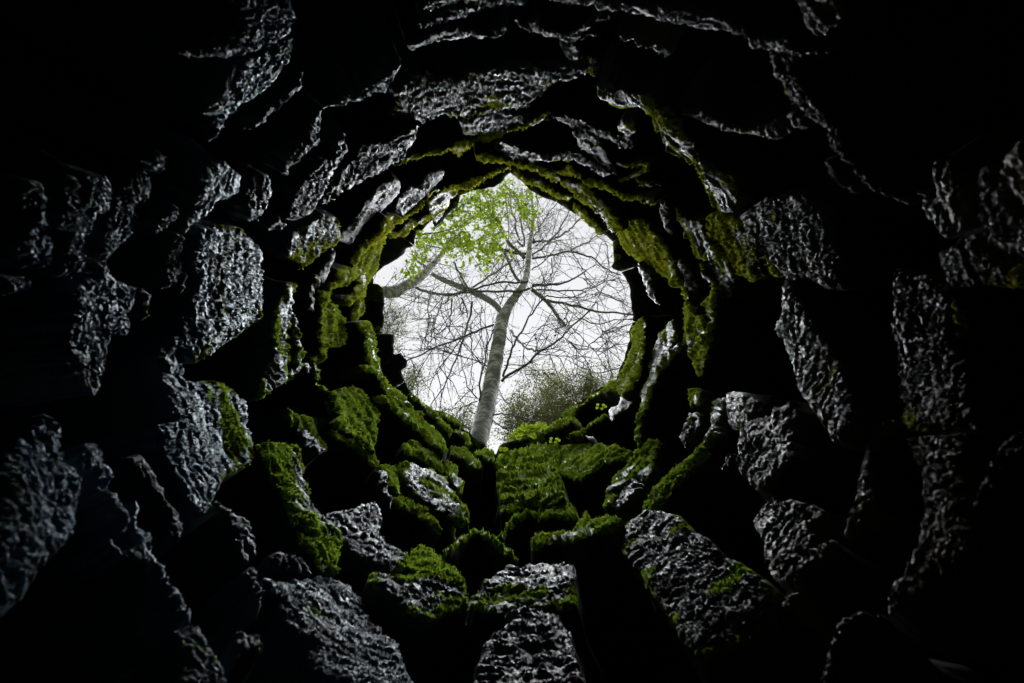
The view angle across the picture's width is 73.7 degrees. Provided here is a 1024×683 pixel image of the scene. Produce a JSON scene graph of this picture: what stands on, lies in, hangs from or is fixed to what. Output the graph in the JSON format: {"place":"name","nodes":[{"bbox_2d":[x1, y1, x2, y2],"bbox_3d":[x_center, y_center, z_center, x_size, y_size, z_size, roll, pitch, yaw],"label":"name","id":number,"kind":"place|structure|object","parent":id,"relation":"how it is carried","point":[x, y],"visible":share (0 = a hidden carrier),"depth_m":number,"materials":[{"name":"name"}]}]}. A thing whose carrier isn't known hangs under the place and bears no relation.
{"place":"outdoors","nodes":[
{"label":"outdoors","id":0,"kind":"place"},
{"bbox_2d":[373,173,634,453],"label":"sky","id":1,"kind":"structure","parent":0,"point":[522,311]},
{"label":"bedrock","id":2,"kind":"structure","parent":0,"visible":0},
{"bbox_2d":[0,171,52,268],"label":"wall stone","id":3,"kind":"object","parent":2,"relation":"on","point":[25,241],"visible":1,"depth_m":1.79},
{"bbox_2d":[0,413,81,617],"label":"wall stone","id":4,"kind":"object","parent":2,"relation":"on","point":[40,482],"visible":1,"depth_m":1.60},
{"bbox_2d":[0,129,112,277],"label":"wall stone","id":5,"kind":"object","parent":2,"relation":"on","point":[78,199],"visible":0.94,"depth_m":2.05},
{"bbox_2d":[0,258,135,409],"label":"wall stone","id":6,"kind":"object","parent":2,"relation":"on","point":[56,334],"visible":0.95,"depth_m":2.11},
{"bbox_2d":[0,535,150,663],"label":"wall stone","id":7,"kind":"object","parent":2,"relation":"on","point":[98,571],"visible":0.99,"depth_m":2.00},
{"bbox_2d":[0,113,151,262],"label":"wall stone","id":8,"kind":"object","parent":2,"relation":"on","point":[115,223],"visible":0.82,"depth_m":2.41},
{"bbox_2d":[26,487,129,590],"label":"wall stone","id":9,"kind":"object","parent":2,"relation":"on","point":[100,514],"visible":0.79,"depth_m":2.10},
{"bbox_2d":[59,443,112,493],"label":"wall stone","id":10,"kind":"object","parent":2,"relation":"on","point":[85,461],"visible":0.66,"depth_m":2.09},
{"bbox_2d":[0,502,190,682],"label":"wall stone","id":11,"kind":"object","parent":2,"relation":"on","point":[120,633],"visible":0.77,"depth_m":2.12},
{"bbox_2d":[0,334,193,450],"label":"wall stone","id":12,"kind":"object","parent":2,"relation":"on","point":[143,382],"visible":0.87,"depth_m":2.81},
{"bbox_2d":[0,42,240,232],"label":"wall stone","id":13,"kind":"object","parent":2,"relation":"on","point":[193,181],"visible":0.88,"depth_m":2.95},
{"bbox_2d":[0,17,272,221],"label":"wall stone","id":14,"kind":"object","parent":2,"relation":"on","point":[248,201],"visible":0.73,"depth_m":3.48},
{"bbox_2d":[105,454,183,559],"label":"wall stone","id":15,"kind":"object","parent":2,"relation":"on","point":[133,480],"visible":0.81,"depth_m":2.39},
{"bbox_2d":[0,0,292,141],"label":"wall stone","id":16,"kind":"object","parent":2,"relation":"on","point":[114,46],"visible":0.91,"depth_m":2.80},
{"bbox_2d":[106,228,187,299],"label":"wall stone","id":17,"kind":"object","parent":2,"relation":"on","point":[153,265],"visible":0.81,"depth_m":2.89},
{"bbox_2d":[131,195,178,233],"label":"wall stone","id":18,"kind":"object","parent":2,"relation":"on","point":[157,215],"visible":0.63,"depth_m":2.62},
{"bbox_2d":[119,625,227,682],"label":"wall stone","id":19,"kind":"object","parent":2,"relation":"on","point":[185,655],"visible":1,"depth_m":1.87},
{"bbox_2d":[94,380,254,529],"bbox_3d":[-2.349,0.900,3.344,2.616,1.478,1.167,-16,-61,9],"label":"wall stone","id":20,"kind":"object","parent":2,"relation":"on","point":[198,453],"visible":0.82,"depth_m":2.78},
{"bbox_2d":[127,213,263,363],"bbox_3d":[-2.555,-0.508,3.770,2.364,1.944,1.476,0,-60,0],"label":"wall stone","id":21,"kind":"object","parent":2,"relation":"on","point":[218,304],"visible":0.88,"depth_m":3.29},
{"bbox_2d":[156,500,255,617],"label":"wall stone","id":22,"kind":"object","parent":2,"relation":"on","point":[212,533],"visible":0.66,"depth_m":2.93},
{"bbox_2d":[117,0,296,57],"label":"wall stone","id":23,"kind":"object","parent":2,"relation":"on","point":[210,28],"visible":1,"depth_m":2.37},
{"bbox_2d":[178,539,248,615],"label":"wall stone","id":24,"kind":"object","parent":2,"relation":"on","point":[198,590],"visible":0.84,"depth_m":2.78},
{"bbox_2d":[188,566,263,655],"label":"wall stone","id":25,"kind":"object","parent":2,"relation":"on","point":[228,611],"visible":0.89,"depth_m":2.64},
{"bbox_2d":[181,276,296,403],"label":"wall stone","id":26,"kind":"object","parent":2,"relation":"on","point":[249,364],"visible":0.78,"depth_m":4.34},
{"bbox_2d":[217,631,262,682],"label":"wall stone","id":27,"kind":"object","parent":2,"relation":"on","point":[239,655],"visible":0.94,"depth_m":2.13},
{"bbox_2d":[166,88,347,219],"bbox_3d":[-2.074,-1.786,4.433,2.230,1.447,1.486,23,-63,-13],"label":"wall stone","id":28,"kind":"object","parent":2,"relation":"on","point":[298,190],"visible":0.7,"depth_m":4.22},
{"bbox_2d":[228,55,302,130],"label":"wall stone","id":29,"kind":"object","parent":2,"relation":"on","point":[286,83],"visible":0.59,"depth_m":3.25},
{"bbox_2d":[190,440,343,622],"bbox_3d":[-2.142,1.425,3.713,1.654,1.623,2.416,30,-64,-16],"label":"wall stone","id":30,"kind":"object","parent":2,"relation":"on","point":[266,493],"visible":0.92,"depth_m":3.50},
{"bbox_2d":[208,205,341,269],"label":"wall stone","id":31,"kind":"object","parent":2,"relation":"on","point":[297,244],"visible":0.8,"depth_m":4.99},
{"bbox_2d":[254,551,315,582],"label":"wall stone","id":32,"kind":"object","parent":2,"relation":"on","point":[276,567],"visible":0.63,"depth_m":3.01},
{"bbox_2d":[248,409,327,455],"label":"wall stone","id":33,"kind":"object","parent":2,"relation":"on","point":[280,426],"visible":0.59,"depth_m":4.43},
{"bbox_2d":[246,357,334,424],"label":"wall stone","id":34,"kind":"object","parent":2,"relation":"on","point":[293,393],"visible":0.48,"depth_m":5.36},
{"bbox_2d":[260,248,335,311],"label":"wall stone","id":35,"kind":"object","parent":2,"relation":"on","point":[310,279],"visible":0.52,"depth_m":5.50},
{"bbox_2d":[212,0,401,175],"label":"wall stone","id":36,"kind":"object","parent":2,"relation":"on","point":[342,52],"visible":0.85,"depth_m":3.63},
{"bbox_2d":[246,386,380,454],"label":"wall stone","id":37,"kind":"object","parent":2,"relation":"on","point":[355,410],"visible":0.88,"depth_m":5.57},
{"bbox_2d":[217,575,413,682],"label":"wall stone","id":38,"kind":"object","parent":2,"relation":"on","point":[319,629],"visible":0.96,"depth_m":2.64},
{"bbox_2d":[293,289,348,364],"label":"wall stone","id":39,"kind":"object","parent":2,"relation":"on","point":[321,326],"visible":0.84,"depth_m":5.75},
{"bbox_2d":[301,428,378,514],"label":"wall stone","id":40,"kind":"object","parent":2,"relation":"on","point":[337,473],"visible":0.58,"depth_m":5.31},
{"bbox_2d":[320,228,393,321],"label":"wall stone","id":41,"kind":"object","parent":2,"relation":"on","point":[353,268],"visible":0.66,"depth_m":6.94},
{"bbox_2d":[316,320,401,398],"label":"wall stone","id":42,"kind":"object","parent":2,"relation":"on","point":[354,361],"visible":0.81,"depth_m":7.29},
{"bbox_2d":[317,166,400,244],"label":"wall stone","id":43,"kind":"object","parent":2,"relation":"on","point":[355,209],"visible":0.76,"depth_m":6.22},
{"bbox_2d":[324,502,408,596],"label":"wall stone","id":44,"kind":"object","parent":2,"relation":"on","point":[365,550],"visible":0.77,"depth_m":3.68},
{"bbox_2d":[342,470,392,526],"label":"wall stone","id":45,"kind":"object","parent":2,"relation":"on","point":[375,488],"visible":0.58,"depth_m":5.12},
{"bbox_2d":[318,91,419,204],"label":"wall stone","id":46,"kind":"object","parent":2,"relation":"on","point":[379,138],"visible":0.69,"depth_m":4.92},
{"bbox_2d":[369,394,449,465],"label":"wall stone","id":47,"kind":"object","parent":2,"relation":"on","point":[397,426],"visible":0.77,"depth_m":7.50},
{"bbox_2d":[379,494,442,556],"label":"wall stone","id":48,"kind":"object","parent":2,"relation":"on","point":[407,526],"visible":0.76,"depth_m":4.92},
{"bbox_2d":[359,568,468,682],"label":"wall stone","id":49,"kind":"object","parent":2,"relation":"on","point":[420,617],"visible":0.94,"depth_m":3.24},
{"bbox_2d":[386,439,442,474],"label":"wall stone","id":50,"kind":"object","parent":2,"relation":"on","point":[416,452],"visible":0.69,"depth_m":6.73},
{"bbox_2d":[389,154,444,215],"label":"wall stone","id":51,"kind":"object","parent":2,"relation":"on","point":[418,179],"visible":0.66,"depth_m":7.11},
{"bbox_2d":[355,146,510,249],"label":"wall stone","id":52,"kind":"object","parent":2,"relation":"on","point":[467,170],"visible":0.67,"depth_m":7.79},
{"bbox_2d":[396,461,469,553],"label":"wall stone","id":53,"kind":"object","parent":2,"relation":"on","point":[433,492],"visible":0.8,"depth_m":5.37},
{"bbox_2d":[403,544,466,634],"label":"wall stone","id":54,"kind":"object","parent":2,"relation":"on","point":[421,556],"visible":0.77,"depth_m":3.79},
{"bbox_2d":[393,0,508,50],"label":"wall stone","id":55,"kind":"object","parent":2,"relation":"on","point":[489,22],"visible":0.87,"depth_m":3.45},
{"bbox_2d":[445,446,484,530],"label":"wall stone","id":56,"kind":"object","parent":2,"relation":"on","point":[468,463],"visible":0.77,"depth_m":7.31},
{"bbox_2d":[411,0,527,27],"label":"wall stone","id":57,"kind":"object","parent":2,"relation":"on","point":[430,12],"visible":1,"depth_m":3.13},
{"bbox_2d":[395,82,556,165],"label":"wall stone","id":58,"kind":"object","parent":2,"relation":"on","point":[441,134],"visible":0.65,"depth_m":6.06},
{"bbox_2d":[442,528,518,601],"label":"wall stone","id":59,"kind":"object","parent":2,"relation":"on","point":[475,557],"visible":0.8,"depth_m":4.65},
{"bbox_2d":[376,0,622,123],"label":"wall stone","id":60,"kind":"object","parent":2,"relation":"on","point":[516,66],"visible":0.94,"depth_m":4.31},
{"bbox_2d":[457,85,555,135],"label":"wall stone","id":61,"kind":"object","parent":2,"relation":"on","point":[499,121],"visible":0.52,"depth_m":5.54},
{"bbox_2d":[473,140,557,173],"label":"wall stone","id":62,"kind":"object","parent":2,"relation":"on","point":[487,152],"visible":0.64,"depth_m":6.61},
{"bbox_2d":[497,506,540,568],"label":"wall stone","id":63,"kind":"object","parent":2,"relation":"on","point":[517,534],"visible":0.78,"depth_m":5.21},
{"bbox_2d":[473,617,585,682],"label":"wall stone","id":64,"kind":"object","parent":2,"relation":"on","point":[522,650],"visible":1,"depth_m":2.79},
{"bbox_2d":[487,441,572,536],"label":"wall stone","id":65,"kind":"object","parent":2,"relation":"on","point":[526,477],"visible":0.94,"depth_m":6.58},
{"bbox_2d":[463,561,608,682],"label":"wall stone","id":66,"kind":"object","parent":2,"relation":"on","point":[555,589],"visible":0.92,"depth_m":3.46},
{"bbox_2d":[494,81,612,176],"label":"wall stone","id":67,"kind":"object","parent":2,"relation":"on","point":[551,139],"visible":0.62,"depth_m":6.38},
{"bbox_2d":[537,502,579,532],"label":"wall stone","id":68,"kind":"object","parent":2,"relation":"on","point":[565,516],"visible":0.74,"depth_m":5.10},
{"bbox_2d":[511,0,611,42],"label":"wall stone","id":69,"kind":"object","parent":2,"relation":"on","point":[567,22],"visible":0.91,"depth_m":3.41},
{"bbox_2d":[561,379,620,427],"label":"wall stone","id":70,"kind":"object","parent":2,"relation":"on","point":[588,412],"visible":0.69,"depth_m":9.67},
{"bbox_2d":[559,442,633,519],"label":"wall stone","id":71,"kind":"object","parent":2,"relation":"on","point":[588,471],"visible":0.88,"depth_m":6.25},
{"bbox_2d":[572,126,626,175],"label":"wall stone","id":72,"kind":"object","parent":2,"relation":"on","point":[606,153],"visible":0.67,"depth_m":5.73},
{"bbox_2d":[558,174,641,232],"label":"wall stone","id":73,"kind":"object","parent":2,"relation":"on","point":[616,212],"visible":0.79,"depth_m":7.19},
{"bbox_2d":[552,17,652,148],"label":"wall stone","id":74,"kind":"object","parent":2,"relation":"on","point":[578,102],"visible":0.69,"depth_m":5.23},
{"bbox_2d":[530,513,681,682],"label":"wall stone","id":75,"kind":"object","parent":2,"relation":"on","point":[636,650],"visible":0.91,"depth_m":4.37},
{"bbox_2d":[581,413,634,451],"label":"wall stone","id":76,"kind":"object","parent":2,"relation":"on","point":[604,429],"visible":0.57,"depth_m":8.07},
{"bbox_2d":[554,159,694,205],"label":"wall stone","id":77,"kind":"object","parent":2,"relation":"on","point":[630,190],"visible":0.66,"depth_m":6.12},
{"bbox_2d":[612,478,650,524],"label":"wall stone","id":78,"kind":"object","parent":2,"relation":"on","point":[628,505],"visible":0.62,"depth_m":4.78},
{"bbox_2d":[616,125,666,182],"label":"wall stone","id":79,"kind":"object","parent":2,"relation":"on","point":[646,153],"visible":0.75,"depth_m":5.48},
{"bbox_2d":[603,438,681,517],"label":"wall stone","id":80,"kind":"object","parent":2,"relation":"on","point":[650,463],"visible":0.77,"depth_m":5.29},
{"bbox_2d":[616,315,684,405],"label":"wall stone","id":81,"kind":"object","parent":2,"relation":"on","point":[634,373],"visible":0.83,"depth_m":7.52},
{"bbox_2d":[616,9,686,57],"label":"wall stone","id":82,"kind":"object","parent":2,"relation":"on","point":[661,37],"visible":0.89,"depth_m":3.27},
{"bbox_2d":[622,265,684,321],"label":"rim stone","id":83,"kind":"object","parent":2,"relation":"on","point":[643,303],"visible":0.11,"depth_m":8.92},
{"bbox_2d":[615,169,706,314],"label":"wall stone","id":84,"kind":"object","parent":2,"relation":"on","point":[646,237],"visible":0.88,"depth_m":6.47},
{"bbox_2d":[638,260,685,305],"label":"wall stone","id":85,"kind":"object","parent":2,"relation":"on","point":[660,290],"visible":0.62,"depth_m":7.12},
{"bbox_2d":[659,171,704,234],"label":"wall stone","id":86,"kind":"object","parent":2,"relation":"on","point":[688,187],"visible":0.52,"depth_m":5.63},
{"bbox_2d":[674,254,711,298],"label":"wall stone","id":87,"kind":"object","parent":2,"relation":"on","point":[697,284],"visible":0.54,"depth_m":5.69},
{"bbox_2d":[634,319,762,461],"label":"wall stone","id":88,"kind":"object","parent":2,"relation":"on","point":[665,408],"visible":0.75,"depth_m":6.46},
{"bbox_2d":[642,442,787,594],"bbox_3d":[1.797,1.770,4.718,2.405,1.091,1.398,29,-64,-16],"label":"wall stone","id":89,"kind":"object","parent":2,"relation":"on","point":[700,491],"visible":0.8,"depth_m":4.41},
{"bbox_2d":[596,12,836,212],"bbox_3d":[1.822,-1.937,4.253,2.584,1.700,2.228,36,-66,-19],"label":"wall stone","id":90,"kind":"object","parent":2,"relation":"on","point":[736,171],"visible":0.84,"depth_m":4.01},
{"bbox_2d":[702,397,739,457],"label":"wall stone","id":91,"kind":"object","parent":2,"relation":"on","point":[721,437],"visible":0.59,"depth_m":4.29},
{"bbox_2d":[619,508,825,682],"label":"wall stone","id":92,"kind":"object","parent":2,"relation":"on","point":[713,609],"visible":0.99,"depth_m":2.60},
{"bbox_2d":[550,0,896,57],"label":"wall stone","id":93,"kind":"object","parent":2,"relation":"on","point":[778,25],"visible":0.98,"depth_m":2.51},
{"bbox_2d":[675,187,792,298],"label":"wall stone","id":94,"kind":"object","parent":2,"relation":"on","point":[693,212],"visible":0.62,"depth_m":4.96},
{"bbox_2d":[676,31,800,140],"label":"wall stone","id":95,"kind":"object","parent":2,"relation":"on","point":[735,84],"visible":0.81,"depth_m":3.67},
{"bbox_2d":[700,260,788,353],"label":"wall stone","id":96,"kind":"object","parent":2,"relation":"on","point":[744,323],"visible":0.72,"depth_m":5.07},
{"bbox_2d":[682,307,808,403],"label":"wall stone","id":97,"kind":"object","parent":2,"relation":"on","point":[765,372],"visible":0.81,"depth_m":5.11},
{"bbox_2d":[705,182,803,281],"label":"wall stone","id":98,"kind":"object","parent":2,"relation":"on","point":[749,260],"visible":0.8,"depth_m":4.33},
{"bbox_2d":[726,391,788,434],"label":"wall stone","id":99,"kind":"object","parent":2,"relation":"on","point":[743,408],"visible":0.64,"depth_m":4.03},
{"bbox_2d":[735,400,865,518],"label":"wall stone","id":100,"kind":"object","parent":2,"relation":"on","point":[790,450],"visible":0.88,"depth_m":3.16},
{"bbox_2d":[753,498,906,592],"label":"wall stone","id":101,"kind":"object","parent":2,"relation":"on","point":[791,532],"visible":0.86,"depth_m":2.66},
{"bbox_2d":[798,0,874,35],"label":"wall stone","id":102,"kind":"object","parent":2,"relation":"on","point":[824,17],"visible":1,"depth_m":1.97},
{"bbox_2d":[774,280,907,452],"bbox_3d":[2.401,0.309,3.145,2.382,1.770,1.103,0,-60,0],"label":"wall stone","id":103,"kind":"object","parent":2,"relation":"on","point":[841,347],"visible":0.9,"depth_m":3.07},
{"bbox_2d":[740,168,984,290],"bbox_3d":[2.473,-0.814,3.794,2.234,2.224,1.055,-11,-61,6],"label":"wall stone","id":104,"kind":"object","parent":2,"relation":"on","point":[822,228],"visible":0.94,"depth_m":3.08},
{"bbox_2d":[844,419,928,566],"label":"wall stone","id":105,"kind":"object","parent":2,"relation":"on","point":[886,514],"visible":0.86,"depth_m":2.37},
{"bbox_2d":[778,539,1003,682],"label":"wall stone","id":106,"kind":"object","parent":2,"relation":"on","point":[833,584],"visible":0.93,"depth_m":2.38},
{"bbox_2d":[769,0,1023,204],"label":"wall stone","id":107,"kind":"object","parent":2,"relation":"on","point":[899,99],"visible":0.89,"depth_m":2.51,"materials":[{"name":"stone"}]},
{"bbox_2d":[822,611,986,682],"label":"wall stone","id":108,"kind":"object","parent":2,"relation":"on","point":[864,647],"visible":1,"depth_m":1.80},
{"bbox_2d":[886,433,1023,682],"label":"wall stone","id":109,"kind":"object","parent":2,"relation":"on","point":[957,590],"visible":0.98,"depth_m":1.79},
{"bbox_2d":[891,264,1023,440],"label":"wall stone","id":110,"kind":"object","parent":2,"relation":"on","point":[960,366],"visible":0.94,"depth_m":2.06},
{"bbox_2d":[917,123,1023,238],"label":"wall stone","id":111,"kind":"object","parent":2,"relation":"on","point":[951,206],"visible":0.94,"depth_m":1.90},
{"bbox_2d":[939,233,1023,289],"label":"wall stone","id":112,"kind":"object","parent":2,"relation":"on","point":[977,259],"visible":0.94,"depth_m":1.80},
{"bbox_2d":[972,431,1023,526],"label":"wall stone","id":113,"kind":"object","parent":2,"relation":"on","point":[1000,496],"visible":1,"depth_m":1.61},
{"bbox_2d":[976,140,1023,256],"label":"wall stone","id":114,"kind":"object","parent":2,"relation":"on","point":[1001,214],"visible":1,"depth_m":1.59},
{"bbox_3d":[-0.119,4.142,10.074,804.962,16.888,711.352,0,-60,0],"label":"ground","id":115,"kind":"structure","parent":0,"visible":0},
{"bbox_2d":[373,234,477,390],"bbox_3d":[-2.730,0.521,13.472,3.736,15.711,4.352,-31,-64,16],"label":"leaning tree","id":116,"kind":"object","parent":115,"relation":"on","point":[400,290],"visible":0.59,"depth_m":15.39,"materials":[{"name":"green plant"}]},
{"bbox_2d":[394,177,545,294],"bbox_3d":[-2.492,-3.436,14.886,7.220,12.105,3.373,32,-65,-17],"label":"leafy tree","id":117,"kind":"object","parent":115,"relation":"on","point":[468,244],"visible":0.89,"depth_m":15.22,"materials":[{"name":"green plant"}]},
{"bbox_2d":[384,175,632,445],"bbox_3d":[0.494,-1.163,16.549,7.834,21.841,5.022,0,-60,0],"label":"bare tree","id":118,"kind":"object","parent":115,"relation":"on","point":[485,414],"visible":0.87,"depth_m":14.94,"materials":[{"name":"grey plant"}]},
{"bbox_2d":[487,352,578,444],"bbox_3d":[0.574,4.405,13.298,2.714,13.630,2.476,0,-60,0],"label":"bushy tree","id":119,"kind":"object","parent":115,"relation":"on","point":[528,409],"visible":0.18,"depth_m":17.31,"materials":[{"name":"green plant"}]},
{"bbox_2d":[518,361,617,432],"bbox_3d":[1.692,4.720,14.479,3.158,15.360,2.427,0,-60,0],"label":"bushy tree","id":120,"kind":"object","parent":115,"relation":"on","point":[585,389],"visible":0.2,"depth_m":19.36,"materials":[{"name":"green plant"}]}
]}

